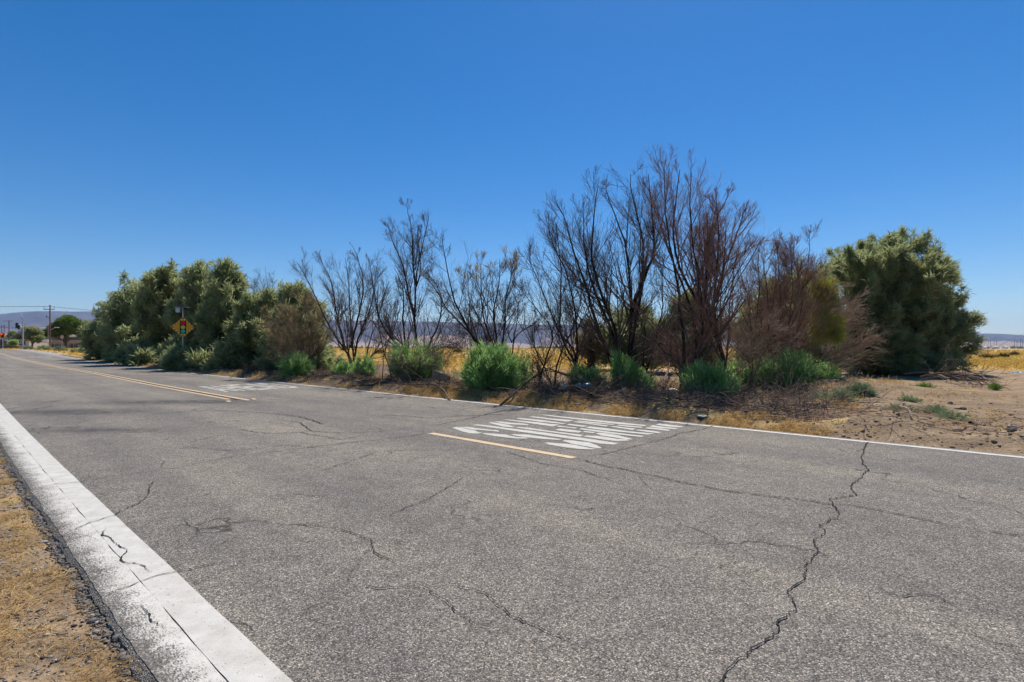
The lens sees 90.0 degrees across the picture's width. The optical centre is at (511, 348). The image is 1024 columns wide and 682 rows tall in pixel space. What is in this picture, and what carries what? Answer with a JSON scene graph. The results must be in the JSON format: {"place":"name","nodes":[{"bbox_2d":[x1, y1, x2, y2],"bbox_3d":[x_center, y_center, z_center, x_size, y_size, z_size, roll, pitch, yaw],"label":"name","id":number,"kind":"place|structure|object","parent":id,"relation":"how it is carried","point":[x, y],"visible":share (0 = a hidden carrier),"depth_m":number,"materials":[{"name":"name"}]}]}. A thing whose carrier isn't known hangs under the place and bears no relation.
{"place":"outdoors","nodes":[
{"label":"outdoors","id":0,"kind":"place"},
{"bbox_2d":[13,349,139,366],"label":"paved shoulder","id":1,"kind":"object","parent":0,"point":[54,353],"visible":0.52,"depth_m":72.58},
{"bbox_2d":[15,314,23,348],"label":"signal mast","id":2,"kind":"object","parent":1,"relation":"on","point":[17,325],"visible":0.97,"depth_m":104.89,"materials":[{"name":"metal"}]},
{"bbox_2d":[0,349,1023,681],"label":"road","id":3,"kind":"structure","parent":0,"point":[618,581],"depth_m":3.44,"materials":[{"name":"grey asphalt"}]},
{"bbox_2d":[0,418,226,681],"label":"old edge paint","id":4,"kind":"object","parent":3,"relation":"on","point":[170,651],"visible":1,"depth_m":2.63,"materials":[{"name":"white paint"}]},
{"bbox_2d":[0,353,248,399],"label":"double yellow line","id":5,"kind":"object","parent":3,"relation":"on","point":[144,381],"visible":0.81,"depth_m":17.60,"materials":[{"name":"paint"}]},
{"bbox_2d":[0,404,292,681],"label":"edge line","id":6,"kind":"object","parent":3,"relation":"on","point":[229,650],"visible":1,"depth_m":2.64,"materials":[{"name":"white paint"}]},
{"bbox_2d":[199,383,296,391],"bbox_3d":[-8.538,1.246,16.520,2.922,0.001,2.282,0,0,42],"label":"painted word ahead","id":7,"kind":"object","parent":3,"relation":"on","point":[231,387],"visible":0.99,"depth_m":16.25,"materials":[{"name":"white paint"}]},
{"bbox_2d":[428,433,574,457],"bbox_3d":[-0.244,1.246,6.676,2.551,0.001,0.119,0,0,42],"label":"yellow centre line","id":8,"kind":"object","parent":3,"relation":"on","point":[525,449],"visible":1,"depth_m":6.53,"materials":[{"name":"paint"}]},
{"bbox_2d":[3,387,1023,681],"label":"road cracks","id":9,"kind":"object","parent":3,"relation":"on","point":[549,503],"visible":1,"depth_m":3.51,"materials":[{"name":"black asphalt"}]},
{"bbox_2d":[22,350,1023,457],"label":"edge line","id":10,"kind":"object","parent":3,"relation":"on","point":[672,422],"visible":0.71,"depth_m":8.15,"materials":[{"name":"paint"}]},
{"bbox_2d":[453,415,683,448],"bbox_3d":[0.855,1.246,8.044,2.659,0.001,2.780,0,0,42],"label":"painted word signal","id":11,"kind":"object","parent":3,"relation":"on","point":[572,442],"visible":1,"depth_m":7.66,"materials":[{"name":"white paint"}]},
{"bbox_2d":[0,348,1023,681],"bbox_3d":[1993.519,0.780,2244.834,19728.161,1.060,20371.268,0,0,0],"label":"ground","id":12,"kind":"structure","parent":0,"point":[882,430],"depth_m":7.39,"materials":[{"name":"brown soil"}]},
{"bbox_2d":[7,339,18,346],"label":"round bush","id":13,"kind":"object","parent":12,"relation":"on","point":[14,342],"visible":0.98,"depth_m":149.32,"materials":[{"name":"green plant"}]},
{"bbox_2d":[10,333,25,339],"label":"tree","id":14,"kind":"object","parent":12,"relation":"on","point":[17,336],"visible":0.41,"depth_m":173.30,"materials":[{"name":"green plant"}]},
{"bbox_2d":[7,340,51,347],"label":"building","id":15,"kind":"structure","parent":12,"relation":"on","point":[35,345],"depth_m":173.62,"materials":[{"name":"white plastic"}]},
{"bbox_2d":[19,326,45,346],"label":"tree","id":16,"kind":"object","parent":12,"relation":"on","point":[33,334],"visible":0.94,"depth_m":127.35,"materials":[{"name":"green plant"}]},
{"bbox_2d":[43,305,58,346],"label":"utility pole","id":17,"kind":"object","parent":12,"relation":"on","point":[50,329],"visible":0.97,"depth_m":117.87,"materials":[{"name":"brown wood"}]},
{"bbox_2d":[42,314,82,347],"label":"umbrella pine","id":18,"kind":"object","parent":12,"relation":"on","point":[68,325],"visible":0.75,"depth_m":133.21,"materials":[{"name":"green plant"}]},
{"bbox_2d":[43,336,81,347],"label":"long building","id":19,"kind":"structure","parent":12,"relation":"on","point":[55,342],"depth_m":184.89,"materials":[{"name":"beige paint"}]},
{"bbox_2d":[0,442,143,681],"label":"verge dry grass","id":20,"kind":"structure","parent":12,"relation":"on","point":[5,585],"depth_m":2.48,"materials":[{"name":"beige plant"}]},
{"bbox_2d":[0,448,149,681],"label":"asphalt crumbs","id":21,"kind":"object","parent":12,"relation":"on","point":[101,619],"visible":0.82,"depth_m":2.68,"materials":[{"name":"grey asphalt"}]},
{"bbox_2d":[76,291,115,360],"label":"tamarisk tree","id":22,"kind":"object","parent":12,"relation":"on","point":[91,345],"visible":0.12,"depth_m":49.93,"materials":[{"name":"green plant"}]},
{"bbox_2d":[95,269,144,362],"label":"tamarisk tree","id":23,"kind":"object","parent":12,"relation":"on","point":[115,326],"visible":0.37,"depth_m":44.17,"materials":[{"name":"green plant"}]},
{"bbox_2d":[109,341,158,366],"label":"tamarisk bush","id":24,"kind":"object","parent":12,"relation":"on","point":[136,355],"visible":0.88,"depth_m":35.74,"materials":[{"name":"green plant"}]},
{"bbox_2d":[117,257,186,351],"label":"tamarisk tree","id":25,"kind":"object","parent":12,"relation":"on","point":[153,291],"visible":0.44,"depth_m":38.12,"materials":[{"name":"green plant"}]},
{"bbox_2d":[154,342,203,371],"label":"tamarisk bush","id":26,"kind":"object","parent":12,"relation":"on","point":[172,359],"visible":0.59,"depth_m":28.41,"materials":[{"name":"green plant"}]},
{"bbox_2d":[171,307,194,350],"bbox_3d":[-18.716,-0.566,29.124,0.964,3.549,0.594,0,0,0],"label":"warning sign","id":27,"kind":"object","parent":12,"relation":"on","point":[182,326],"visible":0.99,"depth_m":29.12,"materials":[{"name":"metal"}]},
{"bbox_2d":[152,259,216,363],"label":"tamarisk tree","id":28,"kind":"object","parent":12,"relation":"on","point":[190,292],"visible":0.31,"depth_m":33.30,"materials":[{"name":"green plant"}]},
{"bbox_2d":[184,339,252,372],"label":"tamarisk bush","id":29,"kind":"object","parent":12,"relation":"on","point":[202,359],"visible":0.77,"depth_m":26.17,"materials":[{"name":"green plant"}]},
{"bbox_2d":[190,255,252,353],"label":"tamarisk tree","id":30,"kind":"object","parent":12,"relation":"on","point":[225,283],"visible":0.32,"depth_m":30.07,"materials":[{"name":"green plant"}]},
{"bbox_2d":[210,286,278,368],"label":"tamarisk tree","id":31,"kind":"object","parent":12,"relation":"on","point":[242,334],"visible":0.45,"depth_m":26.71,"materials":[{"name":"green plant"}]},
{"bbox_2d":[246,268,275,292],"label":"dead tree","id":32,"kind":"object","parent":12,"relation":"on","point":[256,286],"visible":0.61,"depth_m":31.00,"materials":[{"name":"grey wood"}]},
{"bbox_2d":[270,349,319,376],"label":"green bush","id":33,"kind":"object","parent":12,"relation":"on","point":[296,364],"visible":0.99,"depth_m":19.67,"materials":[{"name":"green plant"}]},
{"bbox_2d":[251,279,348,371],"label":"tamarisk tree","id":34,"kind":"object","parent":12,"relation":"on","point":[329,356],"visible":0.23,"depth_m":23.94,"materials":[{"name":"green plant"}]},
{"bbox_2d":[254,287,357,370],"bbox_3d":[-8.719,-0.588,21.251,3.979,3.913,2.902,0,0,0],"label":"bush","id":35,"kind":"object","parent":12,"relation":"on","point":[277,334],"visible":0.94,"depth_m":21.00,"materials":[{"name":"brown plant"}]},
{"bbox_2d":[285,244,393,363],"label":"dead tree","id":36,"kind":"object","parent":12,"relation":"on","point":[351,335],"visible":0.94,"depth_m":20.98,"materials":[{"name":"brown wood"}]},
{"bbox_2d":[323,357,357,377],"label":"green bush","id":37,"kind":"object","parent":12,"relation":"on","point":[343,367],"visible":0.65,"depth_m":18.99,"materials":[{"name":"green plant"}]},
{"bbox_2d":[351,351,377,377],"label":"green bush","id":38,"kind":"object","parent":12,"relation":"on","point":[366,364],"visible":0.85,"depth_m":18.80,"materials":[{"name":"green plant"}]},
{"bbox_2d":[356,275,407,377],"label":"dead tree","id":39,"kind":"object","parent":12,"relation":"on","point":[380,326],"visible":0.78,"depth_m":18.60,"materials":[{"name":"brown wood"}]},
{"bbox_2d":[350,365,414,386],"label":"fallen branch","id":40,"kind":"object","parent":12,"relation":"on","point":[377,381],"visible":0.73,"depth_m":15.85,"materials":[{"name":"brown wood"}]},
{"bbox_2d":[362,277,422,358],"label":"dead tree","id":41,"kind":"object","parent":12,"relation":"on","point":[372,329],"visible":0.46,"depth_m":22.20,"materials":[{"name":"brown plant"}]},
{"bbox_2d":[346,196,457,353],"bbox_3d":[-3.825,-2.142,18.517,3.875,6.832,3.525,0,0,44],"label":"dead tree","id":42,"kind":"object","parent":12,"relation":"on","point":[408,293],"visible":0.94,"depth_m":18.42,"materials":[{"name":"brown wood"}]},
{"bbox_2d":[384,337,443,381],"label":"green bush","id":43,"kind":"object","parent":12,"relation":"on","point":[412,355],"visible":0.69,"depth_m":16.38,"materials":[{"name":"green plant"}]},
{"bbox_2d":[375,320,460,382],"bbox_3d":[-3.079,0.324,16.338,2.762,2.812,2.878,0,0,-20],"label":"dead shrub","id":44,"kind":"object","parent":12,"relation":"on","point":[417,360],"visible":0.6,"depth_m":16.09,"materials":[{"name":"brown plant"}]},
{"bbox_2d":[387,348,450,399],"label":"fallen branch","id":45,"kind":"object","parent":12,"relation":"on","point":[442,389],"visible":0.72,"depth_m":14.20,"materials":[{"name":"brown wood"}]},
{"bbox_2d":[420,340,445,378],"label":"green bush","id":46,"kind":"object","parent":12,"relation":"on","point":[440,367],"visible":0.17,"depth_m":17.04,"materials":[{"name":"green plant"}]},
{"bbox_2d":[390,305,491,371],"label":"dead tree","id":47,"kind":"object","parent":12,"relation":"on","point":[455,343],"visible":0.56,"depth_m":17.28,"materials":[{"name":"brown plant"}]},
{"bbox_2d":[431,370,450,382],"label":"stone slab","id":48,"kind":"structure","parent":12,"relation":"on","point":[436,373],"depth_m":16.09,"materials":[{"name":"grey stone"}]},
{"bbox_2d":[414,226,529,353],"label":"dead tree","id":49,"kind":"object","parent":12,"relation":"on","point":[487,337],"visible":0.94,"depth_m":15.71,"materials":[{"name":"brown wood"}]},
{"bbox_2d":[451,337,531,391],"bbox_3d":[-0.490,0.465,13.239,1.901,1.686,1.817,0,0,-21],"label":"green bush","id":50,"kind":"object","parent":12,"relation":"on","point":[484,367],"visible":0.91,"depth_m":12.87,"materials":[{"name":"green plant"}]},
{"bbox_2d":[0,347,1023,370],"bbox_3d":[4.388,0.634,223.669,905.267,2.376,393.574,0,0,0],"label":"dry grass field","id":51,"kind":"structure","parent":12,"relation":"on","point":[988,361],"depth_m":57.20,"materials":[{"name":"yellow plant"}]},
{"bbox_2d":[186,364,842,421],"bbox_3d":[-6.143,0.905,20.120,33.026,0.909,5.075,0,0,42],"label":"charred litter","id":52,"kind":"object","parent":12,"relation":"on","point":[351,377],"visible":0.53,"depth_m":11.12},
{"bbox_2d":[495,290,548,357],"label":"dead tree","id":53,"kind":"object","parent":12,"relation":"on","point":[514,329],"visible":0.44,"depth_m":17.03,"materials":[{"name":"brown plant"}]},
{"bbox_2d":[517,354,533,379],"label":"green bush","id":54,"kind":"object","parent":12,"relation":"on","point":[528,370],"visible":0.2,"depth_m":17.84,"materials":[{"name":"green plant"}]},
{"bbox_2d":[499,290,566,405],"bbox_3d":[0.645,-0.298,15.449,1.347,3.147,8.711,0,0,20],"label":"fallen branch","id":55,"kind":"object","parent":12,"relation":"on","point":[509,397],"visible":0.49,"depth_m":13.04,"materials":[{"name":"brown wood"}]},
{"bbox_2d":[518,303,601,375],"bbox_3d":[2.506,-0.416,17.626,4.001,3.557,7.298,0,0,-22],"label":"fallen branch","id":56,"kind":"object","parent":12,"relation":"on","point":[562,373],"visible":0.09,"depth_m":17.34,"materials":[{"name":"brown wood"}]},
{"bbox_2d":[99,360,1023,439],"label":"roadside dry grass","id":57,"kind":"structure","parent":12,"relation":"on","point":[727,416],"depth_m":11.13,"materials":[{"name":"beige plant"}]},
{"bbox_2d":[241,358,884,421],"bbox_3d":[-2.508,0.965,17.639,25.036,1.546,5.488,0,0,42],"label":"dry brush","id":58,"kind":"object","parent":12,"relation":"on","point":[830,415],"visible":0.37,"depth_m":10.26,"materials":[{"name":"brown plant"}]},
{"bbox_2d":[496,207,640,388],"bbox_3d":[1.543,-1.056,13.493,3.297,5.073,3.114,0,0,-27],"label":"dead tree","id":59,"kind":"object","parent":12,"relation":"on","point":[558,325],"visible":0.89,"depth_m":13.33,"materials":[{"name":"brown wood"}]},
{"bbox_2d":[564,360,608,387],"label":"green bush","id":60,"kind":"object","parent":12,"relation":"on","point":[585,371],"visible":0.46,"depth_m":12.83,"materials":[{"name":"green plant"}]},
{"bbox_2d":[573,316,613,368],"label":"tamarisk tree","id":61,"kind":"object","parent":12,"relation":"on","point":[589,356],"visible":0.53,"depth_m":27.68,"materials":[{"name":"green plant"}]},
{"bbox_2d":[532,160,699,369],"bbox_3d":[3.000,-2.050,13.810,5.028,6.770,3.525,0,0,-18],"label":"dead tree","id":62,"kind":"object","parent":12,"relation":"on","point":[606,299],"visible":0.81,"depth_m":13.72,"materials":[{"name":"brown wood"}]},
{"bbox_2d":[589,375,653,395],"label":"fallen branch","id":63,"kind":"object","parent":12,"relation":"on","point":[611,386],"visible":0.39,"depth_m":12.00,"materials":[{"name":"brown wood"}]},
{"bbox_2d":[605,346,639,391],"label":"green bush","id":64,"kind":"object","parent":12,"relation":"on","point":[622,361],"visible":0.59,"depth_m":12.36,"materials":[{"name":"green plant"}]},
{"bbox_2d":[594,301,659,370],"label":"tamarisk tree","id":65,"kind":"object","parent":12,"relation":"on","point":[604,358],"visible":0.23,"depth_m":26.08,"materials":[{"name":"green plant"}]},
{"bbox_2d":[631,362,660,391],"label":"green bush","id":66,"kind":"object","parent":12,"relation":"on","point":[642,376],"visible":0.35,"depth_m":12.32,"materials":[{"name":"green plant"}]},
{"bbox_2d":[616,287,681,376],"bbox_3d":[5.877,-1.038,23.100,6.209,5.939,13.536,0,0,37],"label":"fallen branch","id":67,"kind":"object","parent":12,"relation":"on","point":[657,370],"visible":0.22,"depth_m":20.86,"materials":[{"name":"brown wood"}]},
{"bbox_2d":[277,370,1023,433],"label":"dry twig litter","id":68,"kind":"object","parent":12,"relation":"on","point":[813,418],"visible":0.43,"depth_m":8.96,"materials":[{"name":"brown wood"}]},
{"bbox_2d":[619,232,688,376],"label":"dead tree","id":69,"kind":"object","parent":12,"relation":"on","point":[660,323],"visible":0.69,"depth_m":13.39,"materials":[{"name":"brown plant"}]},
{"bbox_2d":[330,345,1023,348],"bbox_3d":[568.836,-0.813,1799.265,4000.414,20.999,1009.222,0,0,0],"label":"tree belt","id":70,"kind":"object","parent":12,"relation":"on","point":[1017,347],"visible":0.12,"depth_m":1475.84,"materials":[{"name":"green plant"}]},
{"bbox_2d":[649,289,728,371],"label":"tamarisk tree","id":71,"kind":"object","parent":12,"relation":"on","point":[689,332],"visible":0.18,"depth_m":24.35,"materials":[{"name":"green plant"}]},
{"bbox_2d":[594,143,794,393],"bbox_3d":[4.212,-1.842,12.425,3.241,6.458,4.228,0,0,-21],"label":"dead tree","id":72,"kind":"object","parent":12,"relation":"on","point":[700,342],"visible":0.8,"depth_m":12.07,"materials":[{"name":"brown wood"}]},
{"bbox_2d":[631,157,786,378],"bbox_3d":[4.743,-1.615,12.685,3.057,5.916,4.743,0,0,44],"label":"dead tree","id":73,"kind":"object","parent":12,"relation":"on","point":[722,273],"visible":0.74,"depth_m":12.34,"materials":[{"name":"brown wood"}]},
{"bbox_2d":[676,357,747,398],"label":"green bush","id":74,"kind":"object","parent":12,"relation":"on","point":[718,372],"visible":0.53,"depth_m":10.82,"materials":[{"name":"green plant"}]},
{"bbox_2d":[711,355,762,392],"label":"green bush","id":75,"kind":"object","parent":12,"relation":"on","point":[730,366],"visible":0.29,"depth_m":13.74,"materials":[{"name":"green plant"}]},
{"bbox_2d":[677,296,815,392],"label":"dead tree","id":76,"kind":"object","parent":12,"relation":"on","point":[740,342],"visible":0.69,"depth_m":12.89,"materials":[{"name":"brown plant"}]},
{"bbox_2d":[691,232,804,366],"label":"dead tree","id":77,"kind":"object","parent":12,"relation":"on","point":[759,291],"visible":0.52,"depth_m":14.53,"materials":[{"name":"brown wood"}]},
{"bbox_2d":[752,345,821,391],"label":"green bush","id":78,"kind":"object","parent":12,"relation":"on","point":[799,368],"visible":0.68,"depth_m":13.53,"materials":[{"name":"green plant"}]},
{"bbox_2d":[724,254,853,372],"bbox_3d":[11.947,-1.302,21.978,5.675,5.898,5.593,0,0,0],"label":"tamarisk tree","id":79,"kind":"object","parent":12,"relation":"on","point":[832,267],"visible":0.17,"depth_m":21.11,"materials":[{"name":"brown plant"}]},
{"bbox_2d":[735,220,895,369],"bbox_3d":[8.367,-1.204,15.080,4.218,4.963,3.587,0,0,0],"label":"dead tree","id":80,"kind":"object","parent":12,"relation":"on","point":[785,260],"visible":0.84,"depth_m":14.60,"materials":[{"name":"brown wood"}]},
{"bbox_2d":[770,370,877,405],"bbox_3d":[5.998,1.026,9.678,1.335,1.239,2.771,0,0,43],"label":"fallen branch","id":81,"kind":"object","parent":12,"relation":"on","point":[838,397],"visible":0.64,"depth_m":9.66,"materials":[{"name":"brown wood"}]},
{"bbox_2d":[804,356,847,383],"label":"green bush","id":82,"kind":"object","parent":12,"relation":"on","point":[826,372],"visible":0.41,"depth_m":15.13,"materials":[{"name":"green plant"}]},
{"bbox_2d":[805,273,849,347],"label":"tamarisk tree","id":83,"kind":"object","parent":12,"relation":"on","point":[839,328],"visible":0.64,"depth_m":15.02,"materials":[{"name":"green plant"}]},
{"bbox_2d":[810,386,859,403],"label":"weed","id":84,"kind":"object","parent":12,"relation":"on","point":[828,395],"visible":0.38,"depth_m":10.65,"materials":[{"name":"green plant"}]},
{"bbox_2d":[781,266,894,377],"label":"dead tree","id":85,"kind":"object","parent":12,"relation":"on","point":[848,313],"visible":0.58,"depth_m":15.36,"materials":[{"name":"brown plant"}]},
{"bbox_2d":[845,380,880,396],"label":"weed","id":86,"kind":"object","parent":12,"relation":"on","point":[863,387],"visible":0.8,"depth_m":11.13,"materials":[{"name":"green plant"}]},
{"bbox_2d":[744,378,1023,454],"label":"dirt clods","id":87,"kind":"object","parent":12,"relation":"on","point":[868,435],"visible":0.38,"depth_m":7.42,"materials":[{"name":"soil"}]},
{"bbox_2d":[886,403,919,413],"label":"weed","id":88,"kind":"object","parent":12,"relation":"on","point":[891,404],"visible":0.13,"depth_m":9.08,"materials":[{"name":"green plant"}]},
{"bbox_2d":[824,222,990,376],"bbox_3d":[18.135,-2.310,24.342,8.909,7.858,5.957,0,0,-27],"label":"tamarisk tree","id":89,"kind":"object","parent":12,"relation":"on","point":[917,303],"visible":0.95,"depth_m":22.83,"materials":[{"name":"green plant"}]},
{"bbox_2d":[895,392,923,401],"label":"weed","id":90,"kind":"object","parent":12,"relation":"on","point":[908,398],"visible":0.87,"depth_m":10.68,"materials":[{"name":"green plant"}]},
{"bbox_2d":[909,381,936,387],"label":"weed","id":91,"kind":"object","parent":12,"relation":"on","point":[922,384],"visible":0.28,"depth_m":14.41,"materials":[{"name":"green plant"}]},
{"bbox_2d":[915,404,948,413],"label":"weed","id":92,"kind":"object","parent":12,"relation":"on","point":[937,409],"visible":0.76,"depth_m":9.55,"materials":[{"name":"green plant"}]},
{"bbox_2d":[904,353,990,384],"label":"brush pile branch","id":93,"kind":"object","parent":12,"relation":"on","point":[958,381],"visible":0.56,"depth_m":18.24,"materials":[{"name":"brown wood"}]},
{"bbox_2d":[905,335,991,381],"bbox_3d":[16.929,0.748,19.680,2.416,2.598,5.228,0,0,30],"label":"brush pile branch","id":94,"kind":"object","parent":12,"relation":"on","point":[938,364],"visible":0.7,"depth_m":19.63,"materials":[{"name":"brown wood"}]},
{"bbox_2d":[930,407,980,420],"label":"weed","id":95,"kind":"object","parent":12,"relation":"on","point":[957,414],"visible":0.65,"depth_m":8.67,"materials":[{"name":"green plant"}]},
{"bbox_2d":[920,357,999,385],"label":"brush pile branch","id":96,"kind":"object","parent":12,"relation":"on","point":[954,376],"visible":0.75,"depth_m":17.37,"materials":[{"name":"brown plant"}]},
{"bbox_2d":[931,345,997,379],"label":"brush pile branch","id":97,"kind":"object","parent":12,"relation":"on","point":[963,372],"visible":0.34,"depth_m":20.24,"materials":[{"name":"brown wood"}]},
{"bbox_2d":[939,368,1004,386],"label":"brush pile branch","id":98,"kind":"object","parent":12,"relation":"on","point":[971,376],"visible":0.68,"depth_m":17.47,"materials":[{"name":"brown plant"}]},
{"bbox_2d":[942,350,1016,381],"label":"brush pile branch","id":99,"kind":"object","parent":12,"relation":"on","point":[973,368],"visible":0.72,"depth_m":20.22,"materials":[{"name":"brown wood"}]},
{"bbox_2d":[949,372,1017,389],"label":"brush pile branch","id":100,"kind":"object","parent":12,"relation":"on","point":[976,377],"visible":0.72,"depth_m":16.25,"materials":[{"name":"brown plant"}]},
{"bbox_2d":[957,333,1023,374],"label":"brush pile branch","id":101,"kind":"object","parent":12,"relation":"on","point":[985,358],"visible":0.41,"depth_m":24.44,"materials":[{"name":"brown wood"}]},
{"bbox_2d":[986,381,1004,389],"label":"weed","id":102,"kind":"object","parent":12,"relation":"on","point":[993,386],"visible":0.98,"depth_m":14.87,"materials":[{"name":"green plant"}]},
{"bbox_2d":[1005,424,1017,430],"bbox_3d":[6.426,1.028,6.590,0.162,0.112,0.125,0,0,-23],"label":"pale rock","id":103,"kind":"object","parent":12,"relation":"on","point":[1008,426],"visible":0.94,"depth_m":6.56,"materials":[{"name":"stone"}]},
{"bbox_2d":[0,311,1023,347],"bbox_3d":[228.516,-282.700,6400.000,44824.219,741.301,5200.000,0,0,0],"label":"hills","id":104,"kind":"structure","parent":0,"point":[36,318],"depth_m":7163.27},
{"bbox_2d":[0,0,1023,334],"label":"sky","id":105,"kind":"structure","parent":0,"point":[136,135],"materials":[{"name":"blue"}]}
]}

